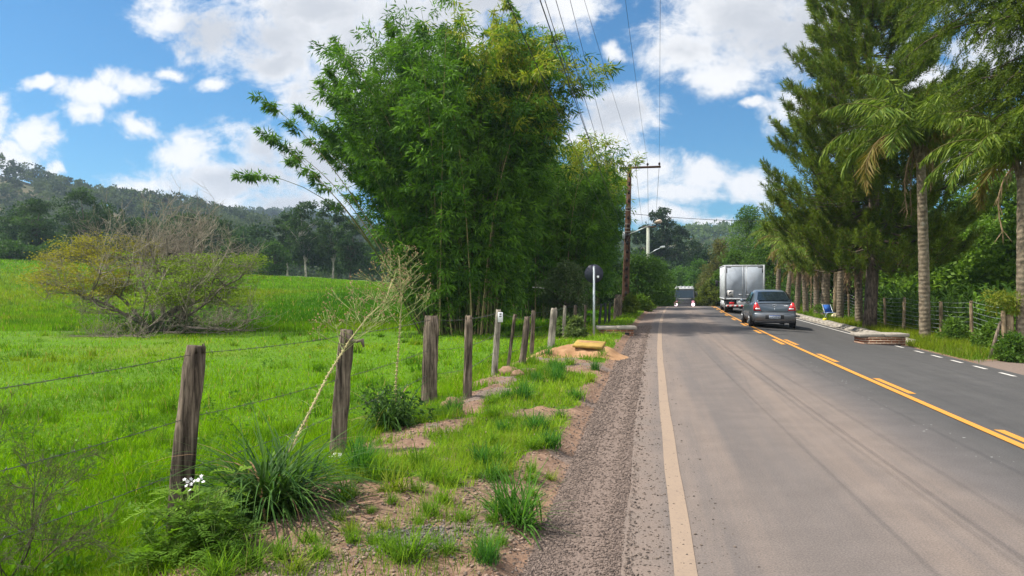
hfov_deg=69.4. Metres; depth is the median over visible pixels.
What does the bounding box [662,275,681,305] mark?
shrub
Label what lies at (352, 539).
grass tussock
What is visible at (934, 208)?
broadleaf tree
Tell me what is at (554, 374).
grass tussock
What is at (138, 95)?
sky
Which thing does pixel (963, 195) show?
broadleaf tree
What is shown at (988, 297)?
corn plant
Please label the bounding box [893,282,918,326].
corn plant
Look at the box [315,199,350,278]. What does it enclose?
eucalyptus tree
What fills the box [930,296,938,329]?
corn plant
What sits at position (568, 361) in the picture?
grass tussock
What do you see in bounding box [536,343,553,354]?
grass tussock
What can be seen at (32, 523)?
wispy bush
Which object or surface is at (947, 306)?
corn plant
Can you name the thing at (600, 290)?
bamboo clump
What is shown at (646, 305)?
bush
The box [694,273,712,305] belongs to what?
broadleaf tree
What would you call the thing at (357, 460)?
grass tussock
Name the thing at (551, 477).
grass tussock
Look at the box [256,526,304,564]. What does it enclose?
grass tussock
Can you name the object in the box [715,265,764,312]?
box truck
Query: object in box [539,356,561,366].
grass tussock
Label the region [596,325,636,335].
bench
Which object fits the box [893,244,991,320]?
broadleaf tree
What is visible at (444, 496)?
grass tussock
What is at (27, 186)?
hill
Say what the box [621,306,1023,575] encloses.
road
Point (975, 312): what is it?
corn plant
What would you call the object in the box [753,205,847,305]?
broadleaf tree
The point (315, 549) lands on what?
grass tussock
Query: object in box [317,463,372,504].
grass tussock
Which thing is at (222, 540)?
lobed weed
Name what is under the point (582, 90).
cable
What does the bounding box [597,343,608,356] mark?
grass tussock
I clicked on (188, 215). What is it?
broadleaf tree
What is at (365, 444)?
grass tussock
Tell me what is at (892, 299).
corn plant
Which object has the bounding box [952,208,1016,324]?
broadleaf tree
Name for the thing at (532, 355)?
grass tussock
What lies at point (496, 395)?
grass tussock
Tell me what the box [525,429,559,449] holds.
grass tussock
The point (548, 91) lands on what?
cable
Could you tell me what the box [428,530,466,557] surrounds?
grass tussock
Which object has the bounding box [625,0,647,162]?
power line
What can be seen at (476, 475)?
grass tussock
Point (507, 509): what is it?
grass tussock
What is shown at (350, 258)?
eucalyptus tree
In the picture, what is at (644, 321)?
ground
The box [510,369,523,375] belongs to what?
earth clod
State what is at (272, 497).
strap leaf plant
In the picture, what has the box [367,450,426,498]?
grass tussock
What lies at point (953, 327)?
bush
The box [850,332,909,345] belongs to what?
brick drain
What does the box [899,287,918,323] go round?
corn plant
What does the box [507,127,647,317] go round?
bamboo clump
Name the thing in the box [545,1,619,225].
cable
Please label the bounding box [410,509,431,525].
grass tussock
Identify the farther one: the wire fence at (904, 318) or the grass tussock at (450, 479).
the wire fence at (904, 318)
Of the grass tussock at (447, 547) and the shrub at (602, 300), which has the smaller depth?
the grass tussock at (447, 547)
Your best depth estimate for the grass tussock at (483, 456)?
6.64 m
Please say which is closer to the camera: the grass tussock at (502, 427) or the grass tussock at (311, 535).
the grass tussock at (311, 535)
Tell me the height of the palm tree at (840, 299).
6.698 m
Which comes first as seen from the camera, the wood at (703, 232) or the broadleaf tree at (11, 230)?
the broadleaf tree at (11, 230)
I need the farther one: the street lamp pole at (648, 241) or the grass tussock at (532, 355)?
the street lamp pole at (648, 241)
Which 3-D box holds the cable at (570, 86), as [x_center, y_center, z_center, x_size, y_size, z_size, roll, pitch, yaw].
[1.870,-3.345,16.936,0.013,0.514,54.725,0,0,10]
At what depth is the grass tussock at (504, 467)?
6.25 m
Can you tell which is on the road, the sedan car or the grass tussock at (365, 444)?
the sedan car
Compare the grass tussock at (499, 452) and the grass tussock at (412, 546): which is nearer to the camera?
the grass tussock at (412, 546)
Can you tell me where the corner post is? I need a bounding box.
[979,287,1023,356]
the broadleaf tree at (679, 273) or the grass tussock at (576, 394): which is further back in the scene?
the broadleaf tree at (679, 273)
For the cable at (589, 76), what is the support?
attached to the power pole at (626, 267)
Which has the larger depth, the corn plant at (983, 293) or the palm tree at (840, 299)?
the palm tree at (840, 299)
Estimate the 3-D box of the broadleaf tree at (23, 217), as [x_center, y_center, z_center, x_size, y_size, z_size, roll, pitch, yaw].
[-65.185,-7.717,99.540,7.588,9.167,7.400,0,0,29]
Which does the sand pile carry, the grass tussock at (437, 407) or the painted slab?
the painted slab
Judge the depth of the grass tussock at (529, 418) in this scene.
8.27 m
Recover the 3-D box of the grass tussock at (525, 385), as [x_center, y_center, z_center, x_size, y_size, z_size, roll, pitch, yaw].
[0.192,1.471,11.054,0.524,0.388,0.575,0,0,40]
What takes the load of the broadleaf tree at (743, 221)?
on the ground at (644, 321)
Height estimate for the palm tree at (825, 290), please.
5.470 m
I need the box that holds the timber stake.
[833,272,836,311]
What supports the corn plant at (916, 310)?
on the ground at (644, 321)
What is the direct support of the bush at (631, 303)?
on the ground at (644, 321)
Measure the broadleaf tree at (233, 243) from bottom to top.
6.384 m
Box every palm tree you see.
[746,216,780,289]
[755,222,794,297]
[762,221,815,311]
[764,232,800,312]
[774,231,851,313]
[779,245,829,314]
[802,229,915,321]
[806,207,843,317]
[818,67,1006,336]
[918,105,1023,353]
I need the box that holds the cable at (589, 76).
[570,1,620,191]
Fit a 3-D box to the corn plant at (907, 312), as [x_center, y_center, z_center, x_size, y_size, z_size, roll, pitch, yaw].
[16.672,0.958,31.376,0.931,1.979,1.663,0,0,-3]
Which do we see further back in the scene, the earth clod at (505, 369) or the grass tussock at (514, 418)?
the earth clod at (505, 369)
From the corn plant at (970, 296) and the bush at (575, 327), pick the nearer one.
the bush at (575, 327)
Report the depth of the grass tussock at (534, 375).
12.11 m
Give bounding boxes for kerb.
[796,313,917,342]
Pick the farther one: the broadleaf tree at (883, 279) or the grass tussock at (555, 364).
the broadleaf tree at (883, 279)
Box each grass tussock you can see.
[179,534,266,575]
[221,528,286,571]
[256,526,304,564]
[256,539,335,575]
[291,491,315,513]
[292,522,328,545]
[295,525,339,562]
[303,453,335,480]
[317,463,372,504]
[321,504,355,520]
[324,430,388,477]
[328,512,367,535]
[336,431,384,459]
[337,518,368,545]
[347,442,423,482]
[351,468,367,484]
[355,526,384,544]
[363,501,381,513]
[366,505,394,530]
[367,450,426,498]
[367,520,404,555]
[371,507,458,568]
[373,483,389,491]
[381,489,400,504]
[381,530,401,542]
[385,543,415,563]
[393,437,454,466]
[403,470,434,494]
[410,452,458,483]
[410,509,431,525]
[413,488,446,517]
[422,395,448,416]
[423,528,443,541]
[425,454,444,471]
[427,465,471,486]
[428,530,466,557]
[430,477,458,505]
[431,389,471,412]
[436,400,464,418]
[439,515,506,557]
[448,500,483,522]
[457,453,574,550]
[459,527,506,572]
[463,435,513,466]
[469,466,482,479]
[471,453,520,482]
[475,428,502,444]
[476,493,494,508]
[479,388,503,402]
[479,397,502,419]
[479,436,517,464]
[481,392,503,404]
[481,504,500,525]
[488,455,517,477]
[488,520,510,547]
[491,418,516,432]
[496,387,513,398]
[498,425,524,446]
[503,404,527,424]
[507,375,537,400]
[510,360,523,371]
[513,406,552,430]
[515,376,534,392]
[517,406,552,430]
[518,432,542,450]
[520,462,548,483]
[521,454,542,472]
[522,484,537,498]
[525,410,553,429]
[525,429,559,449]
[526,348,542,360]
[526,354,537,364]
[529,367,550,381]
[532,423,567,450]
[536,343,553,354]
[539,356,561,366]
[540,463,562,481]
[544,357,566,370]
[544,363,569,381]
[545,404,571,418]
[551,358,570,372]
[558,354,579,365]
[562,384,588,399]
[581,370,596,381]
[586,359,602,370]
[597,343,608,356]
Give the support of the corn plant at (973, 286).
on the ground at (644, 321)
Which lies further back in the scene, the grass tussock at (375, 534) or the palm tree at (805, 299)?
the palm tree at (805, 299)
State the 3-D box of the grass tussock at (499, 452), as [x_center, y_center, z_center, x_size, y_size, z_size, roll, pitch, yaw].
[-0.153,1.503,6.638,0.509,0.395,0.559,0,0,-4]
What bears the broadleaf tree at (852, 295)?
on the ground at (644, 321)
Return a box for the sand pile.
[526,341,628,359]
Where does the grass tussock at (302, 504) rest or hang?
on the ground at (644, 321)
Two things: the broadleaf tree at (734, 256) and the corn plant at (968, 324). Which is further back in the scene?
the broadleaf tree at (734, 256)
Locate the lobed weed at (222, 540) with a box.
[168,508,269,568]
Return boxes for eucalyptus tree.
[272,210,298,276]
[277,200,325,276]
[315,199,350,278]
[331,218,371,279]
[631,224,663,264]
[639,206,677,262]
[665,225,693,264]
[681,239,708,261]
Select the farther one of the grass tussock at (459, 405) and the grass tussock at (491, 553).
the grass tussock at (459, 405)
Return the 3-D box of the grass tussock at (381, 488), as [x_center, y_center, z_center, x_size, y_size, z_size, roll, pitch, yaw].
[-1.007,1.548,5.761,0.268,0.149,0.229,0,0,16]
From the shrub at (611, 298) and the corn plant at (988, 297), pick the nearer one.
the corn plant at (988, 297)
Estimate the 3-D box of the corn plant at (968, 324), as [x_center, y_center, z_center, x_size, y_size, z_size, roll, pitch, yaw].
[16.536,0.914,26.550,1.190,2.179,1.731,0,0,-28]
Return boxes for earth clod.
[440,397,463,407]
[499,366,516,374]
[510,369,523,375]
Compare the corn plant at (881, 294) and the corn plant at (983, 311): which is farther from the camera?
the corn plant at (881, 294)
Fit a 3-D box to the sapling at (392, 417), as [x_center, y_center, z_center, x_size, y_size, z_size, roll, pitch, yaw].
[-1.512,0.815,9.074,1.714,2.754,1.886,0,0,-44]
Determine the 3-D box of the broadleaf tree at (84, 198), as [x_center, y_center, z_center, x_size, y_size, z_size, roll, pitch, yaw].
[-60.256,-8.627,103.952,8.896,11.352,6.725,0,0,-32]
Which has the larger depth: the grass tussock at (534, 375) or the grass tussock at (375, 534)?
the grass tussock at (534, 375)
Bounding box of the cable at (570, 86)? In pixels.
[540,0,622,225]
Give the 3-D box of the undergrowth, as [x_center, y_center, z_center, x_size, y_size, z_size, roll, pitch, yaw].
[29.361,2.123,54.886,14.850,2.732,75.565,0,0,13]
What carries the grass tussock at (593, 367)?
on the ground at (644, 321)
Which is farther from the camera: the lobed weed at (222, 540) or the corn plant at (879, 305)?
the corn plant at (879, 305)
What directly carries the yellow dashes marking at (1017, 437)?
on the road
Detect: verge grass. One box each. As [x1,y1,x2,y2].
[2,310,643,575]
[797,307,997,361]
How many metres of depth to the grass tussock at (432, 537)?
4.67 m
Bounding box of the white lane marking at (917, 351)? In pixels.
[797,319,1013,375]
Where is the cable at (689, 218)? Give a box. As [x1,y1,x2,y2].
[631,213,737,220]
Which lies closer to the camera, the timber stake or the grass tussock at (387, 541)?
the grass tussock at (387, 541)
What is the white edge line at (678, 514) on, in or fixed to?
on the road
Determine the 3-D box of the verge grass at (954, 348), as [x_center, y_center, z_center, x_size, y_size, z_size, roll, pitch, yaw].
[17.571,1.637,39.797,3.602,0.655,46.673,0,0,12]
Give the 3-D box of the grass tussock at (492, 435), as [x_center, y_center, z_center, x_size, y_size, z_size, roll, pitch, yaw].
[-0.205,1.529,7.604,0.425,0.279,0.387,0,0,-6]
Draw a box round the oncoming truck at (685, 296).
[674,286,697,305]
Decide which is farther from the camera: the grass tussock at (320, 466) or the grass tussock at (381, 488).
the grass tussock at (320, 466)
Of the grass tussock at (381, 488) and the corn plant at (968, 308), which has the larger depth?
the corn plant at (968, 308)
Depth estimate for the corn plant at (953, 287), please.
27.67 m
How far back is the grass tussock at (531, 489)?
5.80 m
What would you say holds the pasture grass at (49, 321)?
on the ground at (644, 321)
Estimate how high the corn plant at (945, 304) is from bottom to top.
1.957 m
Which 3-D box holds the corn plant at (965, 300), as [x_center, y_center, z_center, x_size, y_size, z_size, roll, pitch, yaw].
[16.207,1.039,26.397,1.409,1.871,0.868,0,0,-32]
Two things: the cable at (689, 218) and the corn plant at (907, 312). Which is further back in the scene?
the cable at (689, 218)
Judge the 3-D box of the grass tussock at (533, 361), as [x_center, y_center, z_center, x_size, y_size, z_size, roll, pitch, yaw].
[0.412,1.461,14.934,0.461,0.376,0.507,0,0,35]
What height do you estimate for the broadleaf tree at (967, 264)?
5.812 m
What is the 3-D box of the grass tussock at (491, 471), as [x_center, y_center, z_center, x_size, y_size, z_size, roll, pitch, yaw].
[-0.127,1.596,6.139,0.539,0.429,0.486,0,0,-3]
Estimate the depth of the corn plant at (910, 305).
31.72 m
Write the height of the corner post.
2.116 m
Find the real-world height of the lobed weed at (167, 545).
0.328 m
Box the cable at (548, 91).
[507,0,621,242]
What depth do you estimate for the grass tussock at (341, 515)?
5.18 m
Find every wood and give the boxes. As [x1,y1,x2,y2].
[0,152,402,281]
[247,205,384,231]
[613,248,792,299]
[617,213,945,282]
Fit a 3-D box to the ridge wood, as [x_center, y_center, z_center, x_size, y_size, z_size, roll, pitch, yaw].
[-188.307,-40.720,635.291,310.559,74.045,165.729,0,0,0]
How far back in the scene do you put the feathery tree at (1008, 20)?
18.83 m
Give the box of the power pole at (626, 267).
[598,162,661,303]
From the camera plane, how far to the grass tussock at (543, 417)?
8.16 m
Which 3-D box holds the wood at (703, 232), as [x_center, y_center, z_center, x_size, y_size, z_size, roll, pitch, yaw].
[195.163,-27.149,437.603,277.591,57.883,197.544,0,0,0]
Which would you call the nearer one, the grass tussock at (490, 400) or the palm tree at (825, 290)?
the grass tussock at (490, 400)
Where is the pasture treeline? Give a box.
[0,205,399,278]
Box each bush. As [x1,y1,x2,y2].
[0,378,153,575]
[2,176,289,337]
[555,316,570,337]
[560,313,589,338]
[622,292,641,313]
[636,293,656,311]
[811,303,823,312]
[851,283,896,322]
[934,316,972,341]
[966,318,1014,349]
[991,329,1023,362]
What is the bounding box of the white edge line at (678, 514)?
[657,306,697,575]
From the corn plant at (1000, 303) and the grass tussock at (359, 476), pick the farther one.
the corn plant at (1000, 303)
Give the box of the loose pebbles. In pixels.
[625,347,759,575]
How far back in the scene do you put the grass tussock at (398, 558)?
4.36 m
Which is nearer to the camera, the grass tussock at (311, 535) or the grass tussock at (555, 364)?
the grass tussock at (311, 535)
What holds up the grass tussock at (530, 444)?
on the ground at (644, 321)
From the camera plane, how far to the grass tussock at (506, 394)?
10.39 m
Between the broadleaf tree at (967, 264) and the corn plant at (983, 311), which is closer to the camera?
the corn plant at (983, 311)
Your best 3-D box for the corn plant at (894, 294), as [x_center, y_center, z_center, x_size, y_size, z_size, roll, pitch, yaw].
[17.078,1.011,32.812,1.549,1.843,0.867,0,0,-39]
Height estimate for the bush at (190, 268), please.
6.871 m
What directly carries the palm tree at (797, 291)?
on the ground at (644, 321)
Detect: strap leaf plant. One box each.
[106,261,425,550]
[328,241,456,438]
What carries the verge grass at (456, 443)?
on the ground at (644, 321)
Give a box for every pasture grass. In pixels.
[0,258,613,332]
[0,318,601,575]
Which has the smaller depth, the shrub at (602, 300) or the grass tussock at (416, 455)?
the grass tussock at (416, 455)
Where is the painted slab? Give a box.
[572,340,605,348]
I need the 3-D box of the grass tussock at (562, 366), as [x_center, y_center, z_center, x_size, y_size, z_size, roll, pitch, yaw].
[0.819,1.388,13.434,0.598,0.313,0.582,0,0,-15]
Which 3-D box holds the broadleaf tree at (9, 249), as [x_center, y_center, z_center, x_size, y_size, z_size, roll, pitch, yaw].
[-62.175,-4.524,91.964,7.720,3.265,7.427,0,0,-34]
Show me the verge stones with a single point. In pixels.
(357, 507)
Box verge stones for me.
[150,358,610,575]
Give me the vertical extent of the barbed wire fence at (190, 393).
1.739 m
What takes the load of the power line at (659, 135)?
attached to the power pole at (626, 267)
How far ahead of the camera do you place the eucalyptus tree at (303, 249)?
111.27 m
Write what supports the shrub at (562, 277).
on the ground at (644, 321)
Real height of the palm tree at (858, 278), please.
5.315 m
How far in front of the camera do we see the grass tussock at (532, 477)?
6.11 m
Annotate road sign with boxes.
[584,264,602,334]
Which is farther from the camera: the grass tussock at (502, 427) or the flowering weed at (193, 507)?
the grass tussock at (502, 427)
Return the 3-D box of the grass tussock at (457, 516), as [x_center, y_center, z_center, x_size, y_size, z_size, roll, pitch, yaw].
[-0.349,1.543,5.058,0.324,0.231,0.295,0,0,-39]
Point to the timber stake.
(834, 292)
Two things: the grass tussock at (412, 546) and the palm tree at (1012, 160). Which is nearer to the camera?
the grass tussock at (412, 546)
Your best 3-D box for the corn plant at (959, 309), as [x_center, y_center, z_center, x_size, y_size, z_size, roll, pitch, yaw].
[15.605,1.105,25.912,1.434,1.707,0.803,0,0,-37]
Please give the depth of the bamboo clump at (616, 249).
63.16 m
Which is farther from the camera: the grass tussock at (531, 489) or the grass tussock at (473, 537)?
the grass tussock at (531, 489)
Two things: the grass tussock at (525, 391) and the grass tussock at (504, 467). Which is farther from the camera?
the grass tussock at (525, 391)
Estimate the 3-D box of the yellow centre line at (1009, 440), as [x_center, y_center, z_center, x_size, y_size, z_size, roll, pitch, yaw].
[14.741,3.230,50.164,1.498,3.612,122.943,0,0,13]
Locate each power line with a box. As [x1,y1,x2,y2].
[584,0,633,157]
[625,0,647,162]
[659,120,659,151]
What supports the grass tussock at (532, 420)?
on the ground at (644, 321)
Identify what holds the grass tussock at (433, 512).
on the ground at (644, 321)
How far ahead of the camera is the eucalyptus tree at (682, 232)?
156.83 m
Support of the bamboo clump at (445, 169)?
on the ground at (644, 321)
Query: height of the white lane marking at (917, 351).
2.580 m
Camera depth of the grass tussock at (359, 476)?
6.08 m
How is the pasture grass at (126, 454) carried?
on the ground at (644, 321)
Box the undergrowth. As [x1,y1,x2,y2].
[800,301,1015,334]
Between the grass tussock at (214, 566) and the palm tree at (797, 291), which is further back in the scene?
the palm tree at (797, 291)
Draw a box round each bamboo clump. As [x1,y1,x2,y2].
[229,0,627,334]
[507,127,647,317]
[545,157,639,309]
[577,171,624,305]
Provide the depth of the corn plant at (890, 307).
33.83 m
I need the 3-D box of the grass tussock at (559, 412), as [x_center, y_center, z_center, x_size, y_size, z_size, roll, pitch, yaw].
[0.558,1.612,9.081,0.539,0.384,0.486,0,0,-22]
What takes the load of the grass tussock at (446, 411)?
on the ground at (644, 321)
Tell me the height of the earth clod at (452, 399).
0.206 m
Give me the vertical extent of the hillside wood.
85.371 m
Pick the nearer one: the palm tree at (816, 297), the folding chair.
the folding chair
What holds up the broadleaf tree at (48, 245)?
on the ground at (644, 321)
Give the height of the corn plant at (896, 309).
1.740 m
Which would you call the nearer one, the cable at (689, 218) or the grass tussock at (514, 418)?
the grass tussock at (514, 418)
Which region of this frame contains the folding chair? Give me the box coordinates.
[822,304,835,317]
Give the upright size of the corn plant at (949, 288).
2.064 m
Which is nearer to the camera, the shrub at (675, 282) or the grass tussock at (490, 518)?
the grass tussock at (490, 518)
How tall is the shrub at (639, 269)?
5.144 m
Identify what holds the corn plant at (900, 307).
on the ground at (644, 321)
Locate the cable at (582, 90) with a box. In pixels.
[556,1,622,217]
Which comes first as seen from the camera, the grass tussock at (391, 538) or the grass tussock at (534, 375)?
the grass tussock at (391, 538)
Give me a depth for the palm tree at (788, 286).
49.90 m
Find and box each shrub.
[533,258,597,322]
[599,279,612,303]
[604,249,675,305]
[605,261,643,305]
[639,254,674,305]
[654,258,678,305]
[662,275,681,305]
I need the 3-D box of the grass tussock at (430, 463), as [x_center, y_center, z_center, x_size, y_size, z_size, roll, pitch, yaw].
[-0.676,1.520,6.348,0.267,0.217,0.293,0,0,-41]
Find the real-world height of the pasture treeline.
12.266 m
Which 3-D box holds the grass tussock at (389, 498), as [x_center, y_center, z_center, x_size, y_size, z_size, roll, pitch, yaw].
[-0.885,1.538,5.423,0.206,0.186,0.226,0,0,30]
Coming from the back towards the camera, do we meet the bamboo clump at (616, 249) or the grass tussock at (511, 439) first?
the bamboo clump at (616, 249)
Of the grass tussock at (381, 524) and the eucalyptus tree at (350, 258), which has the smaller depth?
the grass tussock at (381, 524)
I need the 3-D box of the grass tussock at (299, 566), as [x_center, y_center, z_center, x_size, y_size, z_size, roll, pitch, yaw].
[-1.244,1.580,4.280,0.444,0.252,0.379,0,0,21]
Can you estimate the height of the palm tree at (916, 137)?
9.108 m
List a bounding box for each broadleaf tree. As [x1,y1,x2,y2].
[0,197,62,249]
[0,213,34,254]
[0,239,46,259]
[27,238,81,261]
[49,186,116,262]
[168,212,198,255]
[212,234,259,274]
[252,239,296,275]
[669,264,690,286]
[682,258,711,305]
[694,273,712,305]
[694,277,719,306]
[696,237,730,305]
[710,249,748,304]
[717,204,786,281]
[737,213,793,301]
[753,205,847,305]
[801,229,864,308]
[850,233,918,309]
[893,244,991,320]
[896,196,944,222]
[932,164,1020,274]
[934,182,993,269]
[938,214,1015,320]
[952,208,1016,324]
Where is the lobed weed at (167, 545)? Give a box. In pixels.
[105,519,222,575]
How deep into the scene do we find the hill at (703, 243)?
473.90 m
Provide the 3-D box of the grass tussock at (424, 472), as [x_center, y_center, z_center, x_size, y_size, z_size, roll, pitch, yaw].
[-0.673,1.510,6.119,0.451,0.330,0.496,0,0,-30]
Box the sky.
[0,0,1023,236]
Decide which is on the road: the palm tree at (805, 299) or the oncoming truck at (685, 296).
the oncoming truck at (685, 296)
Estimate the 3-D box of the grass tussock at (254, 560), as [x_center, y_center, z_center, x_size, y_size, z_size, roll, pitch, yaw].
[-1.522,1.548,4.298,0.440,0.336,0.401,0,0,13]
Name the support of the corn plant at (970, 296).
on the ground at (644, 321)
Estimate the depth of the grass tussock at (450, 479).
6.01 m
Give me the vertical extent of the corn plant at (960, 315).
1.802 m
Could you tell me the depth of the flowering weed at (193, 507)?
4.71 m
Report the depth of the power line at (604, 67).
22.56 m
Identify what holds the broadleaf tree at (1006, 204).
on the ground at (644, 321)
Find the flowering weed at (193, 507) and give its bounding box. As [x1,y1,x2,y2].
[121,465,251,557]
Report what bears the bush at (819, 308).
on the ground at (644, 321)
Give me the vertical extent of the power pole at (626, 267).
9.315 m
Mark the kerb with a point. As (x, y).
(842, 326)
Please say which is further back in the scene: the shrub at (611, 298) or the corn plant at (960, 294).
the shrub at (611, 298)
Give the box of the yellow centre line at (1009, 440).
[714,306,1023,448]
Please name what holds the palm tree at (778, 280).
on the ground at (644, 321)
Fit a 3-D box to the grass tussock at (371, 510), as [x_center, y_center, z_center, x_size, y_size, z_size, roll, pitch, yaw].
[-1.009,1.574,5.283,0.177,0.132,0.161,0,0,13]
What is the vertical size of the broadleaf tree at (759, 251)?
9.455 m
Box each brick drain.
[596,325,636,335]
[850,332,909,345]
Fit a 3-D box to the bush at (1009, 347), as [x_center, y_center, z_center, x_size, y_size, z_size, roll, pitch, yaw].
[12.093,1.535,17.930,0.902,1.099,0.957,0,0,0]
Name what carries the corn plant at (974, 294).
on the ground at (644, 321)
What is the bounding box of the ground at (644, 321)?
[0,261,1023,575]
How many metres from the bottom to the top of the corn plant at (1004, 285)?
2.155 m
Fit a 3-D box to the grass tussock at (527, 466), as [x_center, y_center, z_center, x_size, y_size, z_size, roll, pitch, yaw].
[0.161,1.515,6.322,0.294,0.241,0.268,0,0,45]
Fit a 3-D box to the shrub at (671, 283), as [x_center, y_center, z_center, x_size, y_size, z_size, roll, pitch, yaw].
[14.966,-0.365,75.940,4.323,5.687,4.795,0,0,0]
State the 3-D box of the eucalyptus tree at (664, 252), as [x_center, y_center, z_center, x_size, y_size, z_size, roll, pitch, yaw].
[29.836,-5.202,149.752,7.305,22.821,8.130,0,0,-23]
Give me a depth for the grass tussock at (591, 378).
12.35 m
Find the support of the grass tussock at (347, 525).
on the ground at (644, 321)
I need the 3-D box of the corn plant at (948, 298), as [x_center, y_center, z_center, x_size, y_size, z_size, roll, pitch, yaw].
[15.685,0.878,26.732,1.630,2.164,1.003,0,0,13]
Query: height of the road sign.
2.542 m
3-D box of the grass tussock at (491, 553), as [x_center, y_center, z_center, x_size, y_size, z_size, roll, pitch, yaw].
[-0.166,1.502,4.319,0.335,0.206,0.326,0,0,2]
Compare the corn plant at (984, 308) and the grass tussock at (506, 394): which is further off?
the corn plant at (984, 308)
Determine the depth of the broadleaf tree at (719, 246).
91.95 m
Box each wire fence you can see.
[0,294,621,541]
[809,293,1007,340]
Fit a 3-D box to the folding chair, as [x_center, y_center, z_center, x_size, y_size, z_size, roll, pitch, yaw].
[16.032,1.262,37.407,0.502,0.880,0.464,0,0,-14]
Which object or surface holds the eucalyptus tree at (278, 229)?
on the ground at (644, 321)
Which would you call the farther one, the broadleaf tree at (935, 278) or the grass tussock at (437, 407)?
the broadleaf tree at (935, 278)
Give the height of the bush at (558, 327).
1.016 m
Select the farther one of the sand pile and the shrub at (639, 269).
the shrub at (639, 269)
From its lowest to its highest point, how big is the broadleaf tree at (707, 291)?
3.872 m
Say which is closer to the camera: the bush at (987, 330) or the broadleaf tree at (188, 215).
the bush at (987, 330)
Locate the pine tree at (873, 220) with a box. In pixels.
[759,0,1016,327]
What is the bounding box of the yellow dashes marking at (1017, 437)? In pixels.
[711,306,1023,441]
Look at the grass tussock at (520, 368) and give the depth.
13.19 m
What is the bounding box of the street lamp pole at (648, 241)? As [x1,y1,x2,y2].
[642,226,664,258]
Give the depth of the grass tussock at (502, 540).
4.66 m
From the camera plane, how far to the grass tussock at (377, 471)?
6.17 m
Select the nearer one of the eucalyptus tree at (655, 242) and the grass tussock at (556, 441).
the grass tussock at (556, 441)
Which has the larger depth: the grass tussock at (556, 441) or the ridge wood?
the ridge wood
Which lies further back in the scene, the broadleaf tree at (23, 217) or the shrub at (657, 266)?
the broadleaf tree at (23, 217)
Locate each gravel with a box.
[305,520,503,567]
[479,325,652,575]
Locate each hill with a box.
[0,176,341,277]
[630,235,752,252]
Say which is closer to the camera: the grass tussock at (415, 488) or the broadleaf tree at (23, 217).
the grass tussock at (415, 488)
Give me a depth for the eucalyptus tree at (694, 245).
163.48 m
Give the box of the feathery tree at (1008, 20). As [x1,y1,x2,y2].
[837,0,1023,172]
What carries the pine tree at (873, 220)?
on the ground at (644, 321)
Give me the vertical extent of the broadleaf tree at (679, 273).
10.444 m
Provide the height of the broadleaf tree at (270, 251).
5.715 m
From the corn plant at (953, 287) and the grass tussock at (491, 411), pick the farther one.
the corn plant at (953, 287)
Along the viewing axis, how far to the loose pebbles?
5.25 m
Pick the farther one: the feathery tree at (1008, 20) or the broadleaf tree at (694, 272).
the broadleaf tree at (694, 272)
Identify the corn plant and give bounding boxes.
[877,289,889,320]
[878,285,893,321]
[881,281,901,320]
[883,298,892,321]
[887,292,902,323]
[889,290,899,322]
[892,287,917,325]
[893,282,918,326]
[893,298,902,324]
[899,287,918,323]
[900,295,915,323]
[906,292,918,327]
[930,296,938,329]
[931,282,967,326]
[938,285,966,326]
[938,286,964,322]
[939,290,948,316]
[940,295,962,319]
[946,292,973,319]
[947,297,970,323]
[948,284,991,334]
[949,295,977,320]
[951,281,970,321]
[951,283,980,329]
[951,289,986,329]
[952,286,975,322]
[960,292,983,331]
[965,285,978,324]
[966,298,991,337]
[968,283,1012,320]
[969,290,991,327]
[972,283,997,321]
[973,281,1015,321]
[974,294,991,329]
[982,283,1014,315]
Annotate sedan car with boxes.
[740,289,795,328]
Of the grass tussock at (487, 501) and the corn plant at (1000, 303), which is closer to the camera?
the grass tussock at (487, 501)
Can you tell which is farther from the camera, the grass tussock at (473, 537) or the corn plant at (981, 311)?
the corn plant at (981, 311)

